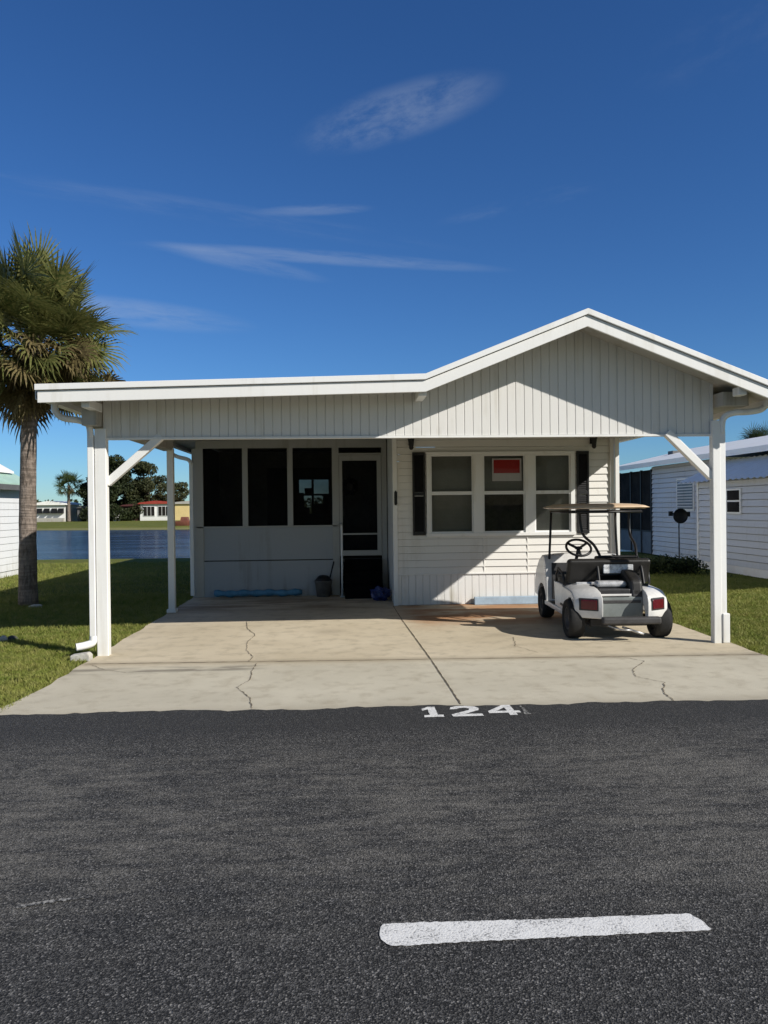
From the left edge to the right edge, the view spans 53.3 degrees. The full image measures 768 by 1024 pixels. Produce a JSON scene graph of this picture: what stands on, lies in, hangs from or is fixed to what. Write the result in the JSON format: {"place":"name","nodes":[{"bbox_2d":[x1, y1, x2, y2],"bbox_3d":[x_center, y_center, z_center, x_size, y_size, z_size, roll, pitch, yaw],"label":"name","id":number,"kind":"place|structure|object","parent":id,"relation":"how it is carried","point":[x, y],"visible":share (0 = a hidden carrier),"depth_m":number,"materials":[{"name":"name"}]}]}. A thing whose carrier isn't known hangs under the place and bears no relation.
{"place":"outdoors","nodes":[
{"label":"outdoors","id":0,"kind":"place"},
{"bbox_2d":[37,501,81,521],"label":"lake house","id":1,"kind":"structure","parent":0,"point":[51,511],"depth_m":115.40,"materials":[{"name":"white paint"}]},
{"bbox_2d":[175,501,189,519],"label":"lake house","id":2,"kind":"structure","parent":0,"point":[182,508],"depth_m":116.00,"materials":[{"name":"yellow paint"}]},
{"bbox_2d":[175,517,189,525],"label":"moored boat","id":3,"kind":"object","parent":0,"point":[184,521],"visible":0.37,"depth_m":76.82,"materials":[{"name":"red"}]},
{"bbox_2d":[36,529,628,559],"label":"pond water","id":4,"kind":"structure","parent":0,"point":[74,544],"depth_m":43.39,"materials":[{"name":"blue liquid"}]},
{"bbox_2d":[0,699,767,1023],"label":"road","id":5,"kind":"structure","parent":0,"point":[593,863],"depth_m":3.40,"materials":[{"name":"grey asphalt"}]},
{"bbox_2d":[0,569,767,714],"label":"driveway","id":6,"kind":"structure","parent":0,"point":[312,652],"depth_m":7.85,"materials":[{"name":"concrete"}]},
{"bbox_2d":[214,588,301,596],"bbox_3d":[-2.271,1.465,13.837,1.582,0.144,0.170,-1,0,-3],"label":"rolled tarp","id":7,"kind":"object","parent":6,"relation":"on","point":[256,593],"visible":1,"depth_m":13.79,"materials":[{"name":"blue plastic"}]},
{"bbox_2d":[315,575,331,596],"bbox_3d":[-1.094,1.329,13.829,0.330,0.387,0.330,-1,0,-3],"label":"bucket","id":8,"kind":"object","parent":6,"relation":"on","point":[323,584],"visible":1,"depth_m":13.72,"materials":[{"name":"black paint"}]},
{"bbox_2d":[330,561,333,594],"bbox_3d":[-1.000,1.213,13.934,0.202,0.623,0.072,-1,0,-3],"label":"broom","id":9,"kind":"object","parent":6,"relation":"on","point":[330,576],"visible":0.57,"depth_m":13.93,"materials":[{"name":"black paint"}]},
{"bbox_2d":[340,523,344,596],"bbox_3d":[-0.760,0.863,13.844,0.080,1.318,0.300,-1,0,-3],"label":"handrail","id":10,"kind":"object","parent":6,"relation":"on","point":[342,560],"visible":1,"depth_m":13.72,"materials":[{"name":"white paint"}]},
{"bbox_2d":[345,558,382,598],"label":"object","id":11,"kind":"structure","parent":6,"relation":"on","point":[363,577],"depth_m":13.67,"materials":[{"name":"black"}]},
{"bbox_2d":[370,586,390,600],"bbox_3d":[-0.066,1.392,13.173,0.370,0.252,0.312,-1,0,-3],"label":"plastic bag","id":12,"kind":"object","parent":6,"relation":"on","point":[378,593],"visible":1,"depth_m":13.07,"materials":[{"name":"blue plastic"}]},
{"bbox_2d":[34,308,767,655],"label":"mobile home","id":13,"kind":"object","parent":6,"relation":"on","point":[288,476],"visible":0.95,"depth_m":8.88,"materials":[{"name":"white paint"}]},
{"bbox_2d":[339,455,381,555],"bbox_3d":[-0.430,-0.123,14.022,0.770,1.840,0.070,-1,0,-3],"label":"screen door","id":14,"kind":"structure","parent":13,"relation":"in","point":[360,506],"depth_m":14.04,"materials":[{"name":"black"}]},
{"bbox_2d":[430,455,473,532],"bbox_3d":[1.101,-0.294,12.488,0.760,1.275,0.100,-1,0,-3],"label":"window","id":15,"kind":"structure","parent":13,"relation":"in","point":[443,485],"depth_m":12.53,"materials":[{"name":"grey glass"}]},
{"bbox_2d":[483,454,524,532],"bbox_3d":[1.959,-0.304,12.535,0.750,1.275,0.100,-1,0,-3],"label":"window","id":16,"kind":"structure","parent":13,"relation":"in","point":[502,487],"depth_m":12.56,"materials":[{"name":"black glass"}]},
{"bbox_2d":[492,458,521,480],"bbox_3d":[2.010,-0.692,12.525,0.485,0.370,0.012,-1,0,-3],"label":"window sign","id":17,"kind":"object","parent":13,"relation":"attached to","point":[506,469],"visible":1,"depth_m":12.52,"materials":[{"name":"red paper"}]},
{"bbox_2d":[535,454,570,531],"bbox_3d":[2.760,-0.313,12.578,0.656,1.275,0.100,-1,0,-3],"label":"window","id":18,"kind":"structure","parent":13,"relation":"in","point":[547,467],"depth_m":12.62,"materials":[{"name":"grey glass"}]},
{"bbox_2d":[474,596,537,604],"bbox_3d":[2.081,1.435,12.464,1.230,0.125,0.080,-1,0,-3],"label":"base board","id":19,"kind":"object","parent":6,"relation":"on","point":[491,600],"visible":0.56,"depth_m":12.42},
{"bbox_2d":[535,503,672,637],"bbox_3d":[2.807,0.695,10.114,1.250,1.618,2.630,-1,0,0],"label":"golf cart","id":20,"kind":"object","parent":6,"relation":"on","point":[578,589],"visible":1,"depth_m":9.41,"materials":[{"name":"plastic"}]},
{"bbox_2d":[0,520,767,707],"bbox_3d":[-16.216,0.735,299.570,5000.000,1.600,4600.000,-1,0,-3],"label":"lawn","id":21,"kind":"structure","parent":0,"point":[127,525],"depth_m":19.65,"materials":[{"name":"green plant"}]},
{"bbox_2d":[0,635,7,641],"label":"stone","id":22,"kind":"object","parent":21,"relation":"on","point":[3,637],"visible":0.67,"depth_m":9.51,"materials":[{"name":"grey stone"}]},
{"bbox_2d":[0,464,19,577],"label":"neighbour house","id":23,"kind":"structure","parent":21,"relation":"on","point":[9,510],"depth_m":19.15,"materials":[{"name":"white"}]},
{"bbox_2d":[8,635,17,639],"bbox_3d":[-4.660,1.593,9.603,0.141,0.087,0.103,-1,0,-3],"label":"stone","id":24,"kind":"object","parent":21,"relation":"on","point":[12,636],"visible":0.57,"depth_m":9.58,"materials":[{"name":"grey stone"}]},
{"bbox_2d":[53,470,85,521],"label":"palm tree","id":25,"kind":"object","parent":21,"relation":"on","point":[67,477],"visible":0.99,"depth_m":115.17,"materials":[{"name":"green plant"}]},
{"bbox_2d":[0,222,139,605],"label":"palm tree","id":26,"kind":"object","parent":21,"relation":"on","point":[42,298],"visible":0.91,"depth_m":12.74,"materials":[{"name":"green plant"}]},
{"bbox_2d":[70,652,92,661],"bbox_3d":[-3.257,1.559,8.240,0.210,0.093,0.110,-1,0,-3],"label":"splash block","id":27,"kind":"object","parent":21,"relation":"on","point":[87,656],"depth_m":8.19,"materials":[{"name":"stone"}]},
{"bbox_2d":[77,505,87,520],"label":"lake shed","id":28,"kind":"structure","parent":21,"relation":"on","point":[79,509],"depth_m":116.16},
{"bbox_2d":[37,499,177,506],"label":"distant wood","id":29,"kind":"object","parent":21,"relation":"on","point":[75,501],"depth_m":166.17,"materials":[{"name":"green plant"}]},
{"bbox_2d":[76,454,145,521],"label":"leafy tree","id":30,"kind":"object","parent":21,"relation":"on","point":[118,488],"visible":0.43,"depth_m":115.55,"materials":[{"name":"green plant"}]},
{"bbox_2d":[121,501,166,520],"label":"lake house","id":31,"kind":"structure","parent":21,"relation":"on","point":[155,510],"depth_m":116.23,"materials":[{"name":"white paint"}]},
{"bbox_2d":[143,506,154,515],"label":"window","id":32,"kind":"structure","parent":31,"relation":"in","point":[148,510],"depth_m":116.15,"materials":[{"name":"white paint"}]},
{"bbox_2d":[158,506,166,515],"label":"window","id":33,"kind":"structure","parent":31,"relation":"in","point":[162,510],"depth_m":116.26,"materials":[{"name":"white paint"}]},
{"bbox_2d":[123,461,166,517],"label":"leafy tree","id":34,"kind":"object","parent":21,"relation":"on","point":[144,486],"visible":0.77,"depth_m":118.40,"materials":[{"name":"green plant"}]},
{"bbox_2d":[156,482,188,501],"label":"leafy tree","id":35,"kind":"object","parent":21,"relation":"on","point":[181,488],"visible":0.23,"depth_m":123.34,"materials":[{"name":"green plant"}]},
{"bbox_2d":[641,554,708,574],"bbox_3d":[6.234,1.258,17.717,2.388,0.590,0.884,-1,0,2],"label":"hedge","id":36,"kind":"object","parent":21,"relation":"on","point":[687,565],"visible":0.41,"depth_m":17.54,"materials":[{"name":"green plant"}]},
{"bbox_2d":[668,508,689,557],"bbox_3d":[8.009,0.655,20.725,0.580,1.505,0.123,-1,0,-3],"label":"satellite dish","id":37,"kind":"object","parent":21,"relation":"on","point":[680,515],"visible":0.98,"depth_m":20.72,"materials":[{"name":"black paint"}]},
{"bbox_2d":[678,455,767,578],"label":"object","id":38,"kind":"structure","parent":21,"relation":"on","point":[746,527],"depth_m":17.13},
{"bbox_2d":[726,488,741,513],"bbox_3d":[7.945,-0.246,17.380,0.048,0.570,0.650,-1,0,-3],"label":"window","id":39,"kind":"structure","parent":38,"relation":"in","point":[733,499],"depth_m":17.34,"materials":[{"name":"glass"}]},
{"bbox_2d":[737,421,767,438],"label":"palm tree","id":40,"kind":"object","parent":21,"relation":"on","point":[754,433],"visible":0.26,"depth_m":42.95,"materials":[{"name":"green plant"}]},
{"bbox_2d":[0,0,767,505],"label":"sky","id":41,"kind":"structure","parent":0,"point":[251,188],"materials":[{"name":"blue"}]},
{"bbox_2d":[619,435,767,559],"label":"neighbour house","id":42,"kind":"structure","parent":0,"point":[660,491],"depth_m":23.64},
{"bbox_2d":[676,478,694,510],"bbox_3d":[8.684,-0.509,22.050,0.062,0.940,1.100,-1,0,-3],"label":"window","id":43,"kind":"structure","parent":42,"relation":"in","point":[685,491],"depth_m":21.98,"materials":[{"name":"white metal"}]}
]}

